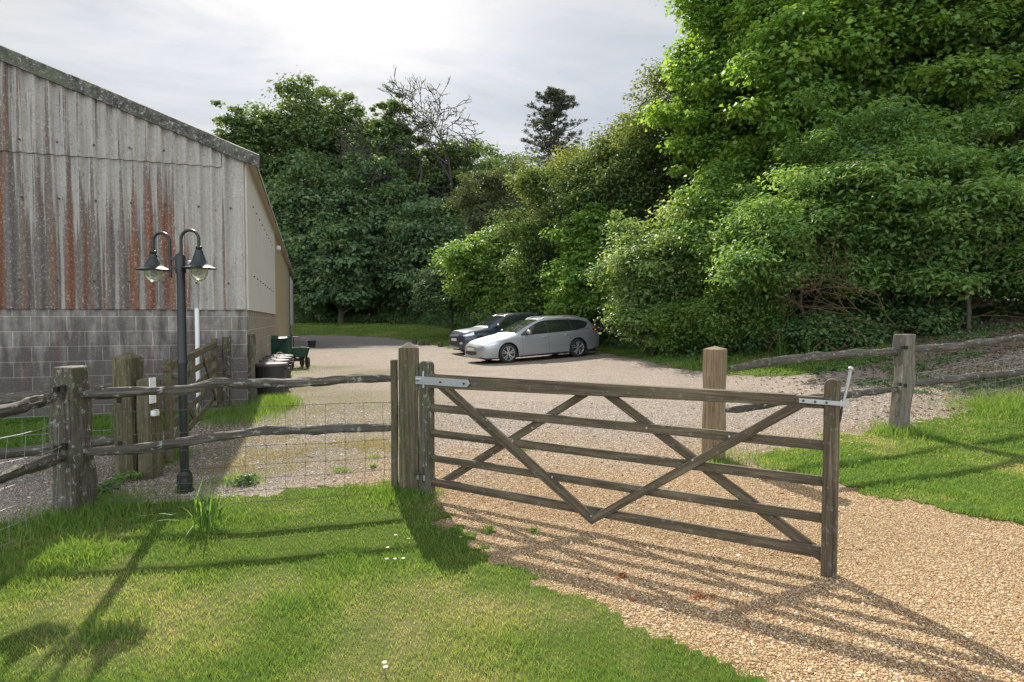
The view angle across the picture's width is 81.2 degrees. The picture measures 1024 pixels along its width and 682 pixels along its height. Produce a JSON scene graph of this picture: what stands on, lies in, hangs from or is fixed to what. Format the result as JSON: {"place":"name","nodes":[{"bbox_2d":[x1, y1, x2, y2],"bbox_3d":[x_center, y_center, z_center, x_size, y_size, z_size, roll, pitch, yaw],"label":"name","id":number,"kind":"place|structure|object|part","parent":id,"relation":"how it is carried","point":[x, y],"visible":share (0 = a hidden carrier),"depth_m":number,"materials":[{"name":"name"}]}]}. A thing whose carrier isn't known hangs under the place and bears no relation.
{"place":"outdoors","nodes":[
{"label":"outdoors","id":0,"kind":"place"},
{"bbox_2d":[0,406,249,457],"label":"long grass","id":1,"kind":"structure","parent":0,"point":[9,426],"depth_m":7.89,"materials":[{"name":"green plant"}]},
{"bbox_2d":[116,384,479,498],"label":"sparse grass","id":2,"kind":"structure","parent":0,"point":[303,453],"depth_m":6.82,"materials":[{"name":"green plant"}]},
{"bbox_2d":[307,340,315,347],"bbox_3d":[-10.103,0.139,30.166,0.430,0.370,0.430,0,2,0],"label":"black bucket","id":3,"kind":"object","parent":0,"point":[311,344],"visible":0.98,"depth_m":30.02,"materials":[{"name":"plastic"}]},
{"bbox_2d":[0,0,702,186],"label":"sky","id":4,"kind":"structure","parent":0,"point":[172,58],"materials":[{"name":"white"}]},
{"bbox_2d":[292,319,470,347],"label":"lawn","id":5,"kind":"structure","parent":0,"point":[385,325],"depth_m":43.32,"materials":[{"name":"green plant"}]},
{"bbox_2d":[210,100,287,195],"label":"broadleaf tree","id":6,"kind":"object","parent":5,"relation":"on","point":[247,133],"visible":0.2,"depth_m":55.19,"materials":[{"name":"green plant"}]},
{"bbox_2d":[230,65,351,190],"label":"broadleaf tree","id":7,"kind":"object","parent":5,"relation":"on","point":[292,130],"visible":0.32,"depth_m":59.19,"materials":[{"name":"green plant"}]},
{"bbox_2d":[292,279,320,318],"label":"hazel bush","id":8,"kind":"object","parent":5,"relation":"on","point":[297,291],"visible":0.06,"depth_m":54.65,"materials":[{"name":"green plant"}]},
{"bbox_2d":[262,147,366,319],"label":"broadleaf tree","id":9,"kind":"object","parent":5,"relation":"on","point":[293,203],"visible":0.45,"depth_m":51.47,"materials":[{"name":"green plant"}]},
{"bbox_2d":[286,209,398,322],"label":"broadleaf tree","id":10,"kind":"object","parent":5,"relation":"on","point":[341,280],"visible":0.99,"depth_m":48.30,"materials":[{"name":"green plant"}]},
{"bbox_2d":[315,300,381,319],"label":"hazel bush","id":11,"kind":"object","parent":5,"relation":"on","point":[361,314],"visible":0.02,"depth_m":54.23,"materials":[{"name":"green plant"}]},
{"bbox_2d":[296,149,431,316],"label":"broadleaf tree","id":12,"kind":"object","parent":5,"relation":"on","point":[379,210],"visible":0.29,"depth_m":52.43,"materials":[{"name":"green plant"}]},
{"bbox_2d":[371,297,421,320],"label":"hazel bush","id":13,"kind":"object","parent":5,"relation":"on","point":[396,309],"visible":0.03,"depth_m":55.12,"materials":[{"name":"green plant"}]},
{"bbox_2d":[368,193,472,319],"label":"broadleaf tree","id":14,"kind":"object","parent":5,"relation":"on","point":[422,232],"visible":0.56,"depth_m":49.58,"materials":[{"name":"green plant"}]},
{"bbox_2d":[404,304,474,319],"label":"hazel bush","id":15,"kind":"object","parent":5,"relation":"on","point":[437,317],"visible":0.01,"depth_m":53.18,"materials":[{"name":"green plant"}]},
{"bbox_2d":[407,252,486,335],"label":"hazel bush","id":16,"kind":"object","parent":5,"relation":"on","point":[431,300],"visible":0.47,"depth_m":36.98,"materials":[{"name":"green plant"}]},
{"bbox_2d":[428,219,524,321],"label":"hazel bush","id":17,"kind":"object","parent":5,"relation":"on","point":[483,284],"visible":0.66,"depth_m":31.78,"materials":[{"name":"green plant"}]},
{"bbox_2d":[436,157,524,315],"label":"broadleaf tree","id":18,"kind":"object","parent":5,"relation":"on","point":[494,164],"visible":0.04,"depth_m":56.04,"materials":[{"name":"green plant"}]},
{"bbox_2d":[444,155,537,253],"bbox_3d":[-1.159,-6.204,39.867,6.938,12.186,5.598,0,2,0],"label":"yew tree","id":19,"kind":"object","parent":5,"relation":"on","point":[483,202],"visible":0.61,"depth_m":39.03,"materials":[{"name":"green plant"}]},
{"bbox_2d":[490,181,541,245],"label":"yew tree","id":20,"kind":"object","parent":5,"relation":"on","point":[521,203],"depth_m":43.05,"materials":[{"name":"green plant"}]},
{"bbox_2d":[492,216,564,315],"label":"hazel bush","id":21,"kind":"object","parent":5,"relation":"on","point":[523,285],"visible":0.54,"depth_m":28.15,"materials":[{"name":"green plant"}]},
{"bbox_2d":[0,481,778,681],"bbox_3d":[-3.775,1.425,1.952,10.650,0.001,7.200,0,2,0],"label":"lawn","id":22,"kind":"structure","parent":0,"point":[407,623],"depth_m":3.04,"materials":[{"name":"green plant"}]},
{"bbox_2d":[143,472,263,533],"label":"daffodil clump","id":23,"kind":"object","parent":22,"relation":"on","point":[204,521],"visible":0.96,"depth_m":4.24,"materials":[{"name":"green plant"}]},
{"bbox_2d":[213,526,230,533],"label":"weed","id":24,"kind":"object","parent":22,"relation":"on","point":[216,529],"visible":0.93,"depth_m":4.18,"materials":[{"name":"green plant"}]},
{"bbox_2d":[0,299,1023,681],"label":"ground","id":25,"kind":"structure","parent":0,"point":[332,355],"depth_m":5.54,"materials":[{"name":"beige gravel"}]},
{"bbox_2d":[0,383,113,481],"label":"rail fence","id":26,"kind":"object","parent":25,"relation":"on","point":[36,449],"visible":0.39,"depth_m":5.36,"materials":[{"name":"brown wood"}]},
{"bbox_2d":[97,483,125,496],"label":"weed","id":27,"kind":"object","parent":25,"relation":"on","point":[104,488],"visible":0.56,"depth_m":5.08,"materials":[{"name":"green plant"}]},
{"bbox_2d":[98,470,144,484],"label":"weed","id":28,"kind":"object","parent":25,"relation":"on","point":[115,479],"visible":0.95,"depth_m":5.49,"materials":[{"name":"green plant"}]},
{"bbox_2d":[112,352,162,479],"bbox_3d":[-3.524,0.825,5.667,0.441,1.446,0.190,0,2,6],"label":"gatepost","id":29,"kind":"object","parent":25,"relation":"on","point":[127,369],"visible":0.58,"depth_m":5.60,"materials":[{"name":"brown wood"}]},
{"bbox_2d":[162,338,217,461],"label":"field gate","id":30,"kind":"structure","parent":29,"relation":"attached to","point":[169,365],"depth_m":7.07,"materials":[{"name":"wood"}]},
{"bbox_2d":[0,45,294,416],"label":"barn","id":31,"kind":"structure","parent":25,"relation":"on","point":[100,186],"depth_m":9.09,"materials":[{"name":"grey metal"}]},
{"bbox_2d":[290,277,292,324],"bbox_3d":[-12.041,-2.124,32.562,0.110,2.520,3.800,-1,2,-19],"label":"sliding door","id":32,"kind":"structure","parent":31,"relation":"in","point":[291,281],"depth_m":31.27,"materials":[{"name":"grey metal"}]},
{"bbox_2d":[135,229,216,493],"bbox_3d":[-2.883,0.186,5.160,0.668,2.299,0.276,0,2,0],"label":"lamp post","id":33,"kind":"object","parent":25,"relation":"on","point":[198,266],"visible":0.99,"depth_m":5.14,"materials":[{"name":"metal"}]},
{"bbox_2d":[0,365,397,546],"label":"rail fence","id":34,"kind":"object","parent":25,"relation":"on","point":[70,460],"visible":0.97,"depth_m":4.58,"materials":[{"name":"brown wood"}]},
{"bbox_2d":[220,334,256,409],"bbox_3d":[-4.588,0.645,9.826,0.642,1.510,0.372,0,2,0],"label":"gatepost","id":35,"kind":"object","parent":25,"relation":"on","point":[225,397],"visible":0.49,"depth_m":9.68,"materials":[{"name":"grey wood"}]},
{"bbox_2d":[225,472,260,486],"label":"weed","id":36,"kind":"object","parent":25,"relation":"on","point":[249,481],"visible":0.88,"depth_m":5.41,"materials":[{"name":"green plant"}]},
{"bbox_2d":[255,359,289,396],"bbox_3d":[-4.605,0.715,11.422,0.613,0.756,0.613,-2,3,-39],"label":"dustbin","id":37,"kind":"object","parent":25,"relation":"on","point":[274,369],"visible":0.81,"depth_m":11.21,"materials":[{"name":"plastic"}]},
{"bbox_2d":[259,356,290,391],"bbox_3d":[-4.897,0.684,12.283,0.613,0.756,0.613,-2,3,-39],"label":"dustbin","id":38,"kind":"object","parent":25,"relation":"on","point":[280,360],"visible":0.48,"depth_m":12.18,"materials":[{"name":"plastic"}]},
{"bbox_2d":[262,354,292,378],"bbox_3d":[-5.154,0.655,13.097,0.613,0.756,0.613,1,2,16],"label":"dustbin","id":39,"kind":"object","parent":25,"relation":"on","point":[284,357],"visible":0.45,"depth_m":13.06,"materials":[{"name":"plastic"}]},
{"bbox_2d":[265,352,293,377],"bbox_3d":[-5.410,0.626,13.911,0.613,0.756,0.613,0,2,-6],"label":"dustbin","id":40,"kind":"object","parent":25,"relation":"on","point":[287,355],"visible":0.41,"depth_m":13.87,"materials":[{"name":"plastic"}]},
{"bbox_2d":[271,334,293,369],"bbox_3d":[-6.355,0.370,16.027,0.903,1.121,0.226,0,2,-4],"label":"tipped cart","id":41,"kind":"object","parent":25,"relation":"on","point":[283,344],"visible":0.3,"depth_m":15.93,"materials":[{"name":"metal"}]},
{"bbox_2d":[292,336,309,367],"bbox_3d":[-6.736,0.351,18.682,0.578,0.961,0.973,-1,3,-36],"label":"garden cart","id":42,"kind":"object","parent":25,"relation":"on","point":[301,354],"visible":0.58,"depth_m":18.47,"materials":[{"name":"green metal"}]},
{"bbox_2d":[299,337,310,340],"bbox_3d":[-12.428,-0.066,35.917,0.685,0.305,0.294,0,2,11],"label":"pale stone","id":43,"kind":"object","parent":25,"relation":"on","point":[304,339],"visible":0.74,"depth_m":35.81,"materials":[{"name":"grey stone"}]},
{"bbox_2d":[307,88,380,182],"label":"broadleaf tree","id":44,"kind":"object","parent":25,"relation":"on","point":[346,98],"visible":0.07,"depth_m":63.48,"materials":[{"name":"green plant"}]},
{"bbox_2d":[339,93,427,216],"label":"broadleaf tree","id":45,"kind":"object","parent":25,"relation":"on","point":[384,125],"visible":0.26,"depth_m":59.29,"materials":[{"name":"green plant"}]},
{"bbox_2d":[329,67,484,223],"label":"bare topped tree","id":46,"kind":"object","parent":25,"relation":"on","point":[360,150],"visible":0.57,"depth_m":58.73,"materials":[{"name":"green plant"}]},
{"bbox_2d":[390,342,423,492],"bbox_3d":[-0.891,0.790,5.120,0.292,1.556,0.231,0,2,-8],"label":"gatepost","id":47,"kind":"object","parent":25,"relation":"on","point":[404,367],"visible":0.77,"depth_m":5.06,"materials":[{"name":"brown wood"}]},
{"bbox_2d":[409,136,459,196],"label":"broadleaf tree","id":48,"kind":"object","parent":25,"relation":"on","point":[429,154],"visible":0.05,"depth_m":61.98,"materials":[{"name":"green plant"}]},
{"bbox_2d":[410,135,517,218],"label":"broadleaf tree","id":49,"kind":"object","parent":25,"relation":"on","point":[437,173],"visible":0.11,"depth_m":60.64,"materials":[{"name":"green plant"}]},
{"bbox_2d":[449,311,539,351],"bbox_3d":[-0.523,-0.413,25.252,4.171,1.732,2.152,-3,3,-27],"label":"parked car","id":50,"kind":"object","parent":25,"relation":"on","point":[460,339],"visible":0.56,"depth_m":24.36,"materials":[{"name":"paint"}]},
{"bbox_3d":[-0.444,-0.762,24.471,0.840,0.424,0.210,-3,3,-27],"label":"side window","id":51,"kind":"part","parent":50,"relation":"part of","materials":[{"name":"black glass"}]},
{"bbox_3d":[0.326,-0.814,24.862,0.770,0.414,0.212,-3,3,-27],"label":"side window","id":52,"kind":"part","parent":50,"relation":"part of","materials":[{"name":"black glass"}]},
{"bbox_2d":[457,141,554,184],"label":"broadleaf tree","id":53,"kind":"object","parent":25,"relation":"on","point":[507,156],"visible":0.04,"depth_m":68.88,"materials":[{"name":"green plant"}]},
{"bbox_2d":[0,364,1023,664],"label":"grass tufts","id":54,"kind":"object","parent":25,"relation":"on","point":[102,508],"visible":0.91,"depth_m":4.61,"materials":[{"name":"green plant"}]},
{"bbox_2d":[465,314,598,362],"bbox_3d":[0.719,-0.187,21.257,4.835,1.633,2.200,-4,3,-27],"label":"parked car","id":55,"kind":"object","parent":25,"relation":"on","point":[549,335],"visible":1,"depth_m":20.55,"materials":[{"name":"silver metal"}]},
{"bbox_3d":[0.702,-0.450,20.419,1.020,0.445,0.243,-4,3,-27],"label":"side window","id":56,"kind":"part","parent":55,"relation":"part of","materials":[{"name":"black glass"}]},
{"bbox_3d":[1.615,-0.546,20.886,0.920,0.423,0.247,-4,3,-27],"label":"side window","id":57,"kind":"part","parent":55,"relation":"part of","materials":[{"name":"black glass"}]},
{"bbox_3d":[2.398,-0.603,21.284,0.720,0.377,0.245,-4,3,-27],"label":"side window","id":58,"kind":"part","parent":55,"relation":"part of","materials":[{"name":"black glass"}]},
{"bbox_2d":[479,139,609,305],"bbox_3d":[2.194,-4.669,29.010,7.423,10.310,5.682,0,2,12],"label":"laurel bush","id":59,"kind":"object","parent":25,"relation":"on","point":[536,193],"visible":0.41,"depth_m":28.08,"materials":[{"name":"green plant"}]},
{"bbox_2d":[520,86,587,173],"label":"pine tree","id":60,"kind":"object","parent":25,"relation":"on","point":[558,98],"visible":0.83,"depth_m":72.46,"materials":[{"name":"green plant"}]},
{"bbox_2d":[538,299,603,328],"bbox_3d":[2.559,-0.928,26.013,2.922,3.043,2.809,-1,2,-33],"label":"young maple","id":61,"kind":"object","parent":25,"relation":"on","point":[551,314],"visible":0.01,"depth_m":25.78,"materials":[{"name":"green plant"}]},
{"bbox_2d":[532,191,647,347],"bbox_3d":[3.374,-2.787,24.115,5.122,6.815,4.671,0,2,0],"label":"young maple","id":62,"kind":"object","parent":25,"relation":"on","point":[571,294],"visible":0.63,"depth_m":23.46,"materials":[{"name":"green plant"}]},
{"bbox_2d":[528,111,668,339],"bbox_3d":[4.393,-4.711,25.921,7.460,10.246,5.945,0,2,0],"label":"laurel bush","id":63,"kind":"object","parent":25,"relation":"on","point":[589,187],"visible":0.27,"depth_m":24.96,"materials":[{"name":"green plant"}]},
{"bbox_2d":[615,572,627,578],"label":"fallen leaf","id":64,"kind":"object","parent":25,"relation":"on","point":[623,575],"visible":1,"depth_m":3.47,"materials":[{"name":"red plant"}]},
{"bbox_2d":[415,361,853,577],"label":"field gate","id":65,"kind":"structure","parent":25,"relation":"on","point":[799,542],"depth_m":4.04,"materials":[{"name":"brown wood"}]},
{"bbox_2d":[575,193,700,355],"bbox_3d":[4.821,-1.788,18.759,5.066,5.039,4.516,0,2,-12],"label":"willow bush","id":66,"kind":"object","parent":25,"relation":"on","point":[646,279],"visible":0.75,"depth_m":17.91,"materials":[{"name":"green plant"}]},
{"bbox_2d":[583,56,707,244],"bbox_3d":[5.787,-5.468,23.897,6.016,11.363,5.592,0,2,0],"label":"laurel bush","id":67,"kind":"object","parent":25,"relation":"on","point":[636,152],"visible":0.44,"depth_m":22.87,"materials":[{"name":"green plant"}]},
{"bbox_2d":[601,120,712,234],"bbox_3d":[7.961,-5.086,23.983,7.602,9.708,5.821,1,2,28],"label":"evergreen bush","id":68,"kind":"object","parent":25,"relation":"on","point":[643,194],"visible":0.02,"depth_m":23.06,"materials":[{"name":"green plant"}]},
{"bbox_2d":[293,266,1023,357],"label":"undergrowth","id":69,"kind":"object","parent":25,"relation":"on","point":[458,322],"visible":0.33,"depth_m":16.63,"materials":[{"name":"green plant"}]},
{"bbox_2d":[689,589,714,599],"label":"weed","id":70,"kind":"object","parent":25,"relation":"on","point":[701,594],"visible":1,"depth_m":3.22,"materials":[{"name":"red plant"}]},
{"bbox_2d":[660,155,754,301],"bbox_3d":[6.055,-2.433,17.404,3.836,5.876,3.520,0,2,0],"label":"hazel bush","id":71,"kind":"object","parent":25,"relation":"on","point":[709,200],"visible":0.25,"depth_m":17.05,"materials":[{"name":"green plant"}]},
{"bbox_2d":[702,346,726,460],"bbox_3d":[2.163,0.786,6.392,0.211,1.470,0.208,1,2,34],"label":"gatepost","id":72,"kind":"object","parent":25,"relation":"on","point":[714,377],"visible":0.59,"depth_m":6.30,"materials":[{"name":"brown wood"}]},
{"bbox_2d":[624,0,823,216],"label":"maple tree","id":73,"kind":"object","parent":25,"relation":"on","point":[688,70],"visible":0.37,"depth_m":19.71,"materials":[{"name":"green plant"}]},
{"bbox_2d":[671,161,931,349],"bbox_3d":[7.200,-2.016,15.141,5.813,4.946,5.249,0,2,0],"label":"elder bush","id":74,"kind":"object","parent":25,"relation":"on","point":[754,247],"visible":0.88,"depth_m":13.81,"materials":[{"name":"green plant"}]},
{"bbox_2d":[781,280,826,313],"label":"evergreen bush","id":75,"kind":"object","parent":25,"relation":"on","point":[808,298],"visible":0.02,"depth_m":17.05,"materials":[{"name":"green plant"}]},
{"bbox_2d":[768,306,898,353],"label":"bramble bush","id":76,"kind":"object","parent":25,"relation":"on","point":[814,325],"visible":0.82,"depth_m":13.58,"materials":[{"name":"green plant"}]},
{"bbox_2d":[683,0,1016,312],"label":"maple tree","id":77,"kind":"object","parent":25,"relation":"on","point":[782,42],"visible":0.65,"depth_m":16.31,"materials":[{"name":"green plant"}]},
{"bbox_2d":[812,280,910,315],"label":"evergreen bush","id":78,"kind":"object","parent":25,"relation":"on","point":[896,301],"visible":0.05,"depth_m":17.69,"materials":[{"name":"green plant"}]},
{"bbox_2d":[725,334,1023,433],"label":"rail fence","id":79,"kind":"object","parent":25,"relation":"on","point":[903,349],"visible":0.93,"depth_m":7.47,"materials":[{"name":"grey wood"}]},
{"bbox_2d":[729,305,1023,419],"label":"leaf litter","id":80,"kind":"object","parent":25,"relation":"on","point":[1007,319],"visible":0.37,"depth_m":11.01,"materials":[{"name":"brown plant"}]},
{"bbox_2d":[747,300,1023,393],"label":"ground ivy","id":81,"kind":"object","parent":25,"relation":"on","point":[967,333],"visible":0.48,"depth_m":11.96,"materials":[{"name":"green plant"}]},
{"bbox_2d":[761,189,1023,366],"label":"bare branches","id":82,"kind":"object","parent":25,"relation":"on","point":[848,288],"visible":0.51,"depth_m":13.28,"materials":[{"name":"brown plant"}]},
{"bbox_2d":[765,78,1023,329],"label":"elder bush","id":83,"kind":"object","parent":25,"relation":"on","point":[871,138],"visible":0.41,"depth_m":13.93,"materials":[{"name":"green plant"}]},
{"bbox_2d":[855,293,979,334],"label":"bramble bush","id":84,"kind":"object","parent":25,"relation":"on","point":[947,318],"visible":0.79,"depth_m":13.55,"materials":[{"name":"green plant"}]},
{"bbox_2d":[819,0,1023,301],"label":"sycamore tree","id":85,"kind":"object","parent":25,"relation":"on","point":[966,79],"visible":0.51,"depth_m":15.30,"materials":[{"name":"green plant"}]},
{"bbox_2d":[832,112,1023,332],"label":"elder bush","id":86,"kind":"object","parent":25,"relation":"on","point":[987,192],"visible":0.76,"depth_m":12.90,"materials":[{"name":"green plant"}]},
{"bbox_2d":[902,132,1018,302],"bbox_3d":[14.943,-5.960,21.302,9.919,10.466,9.920,-2,3,-41],"label":"evergreen bush","id":87,"kind":"object","parent":25,"relation":"on","point":[992,151],"depth_m":17.60,"materials":[{"name":"green plant"}]},
{"bbox_2d":[901,287,1023,301],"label":"evergreen bush","id":88,"kind":"object","parent":25,"relation":"on","point":[951,295],"depth_m":17.52,"materials":[{"name":"green plant"}]},
{"bbox_2d":[951,90,1023,303],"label":"elder bush","id":89,"kind":"object","parent":25,"relation":"on","point":[979,265],"visible":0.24,"depth_m":13.20,"materials":[{"name":"green plant"}]},
{"bbox_2d":[986,120,1023,151],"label":"evergreen bush","id":90,"kind":"object","parent":25,"relation":"on","point":[1022,138],"depth_m":17.48,"materials":[{"name":"green plant"}]},
{"bbox_2d":[586,342,892,377],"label":"lawn","id":91,"kind":"structure","parent":0,"point":[730,373],"depth_m":14.42,"materials":[{"name":"green plant"}]},
{"bbox_2d":[642,293,717,357],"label":"hazel bush","id":92,"kind":"object","parent":91,"relation":"on","point":[669,321],"visible":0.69,"depth_m":16.82,"materials":[{"name":"green plant"}]},
{"bbox_2d":[680,278,813,353],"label":"hazel bush","id":93,"kind":"object","parent":91,"relation":"on","point":[724,327],"visible":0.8,"depth_m":15.11,"materials":[{"name":"green plant"}]},
{"bbox_2d":[762,330,796,356],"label":"iris clump","id":94,"kind":"object","parent":91,"relation":"on","point":[781,350],"visible":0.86,"depth_m":14.04,"materials":[{"name":"green plant"}]},
{"bbox_2d":[783,331,819,352],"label":"iris clump","id":95,"kind":"object","parent":91,"relation":"on","point":[810,349],"visible":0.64,"depth_m":13.60,"materials":[{"name":"green plant"}]},
{"bbox_2d":[752,394,1023,524],"bbox_3d":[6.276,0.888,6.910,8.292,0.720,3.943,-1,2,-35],"label":"lawn","id":96,"kind":"structure","parent":0,"point":[952,466],"depth_m":6.28,"materials":[{"name":"green plant"}]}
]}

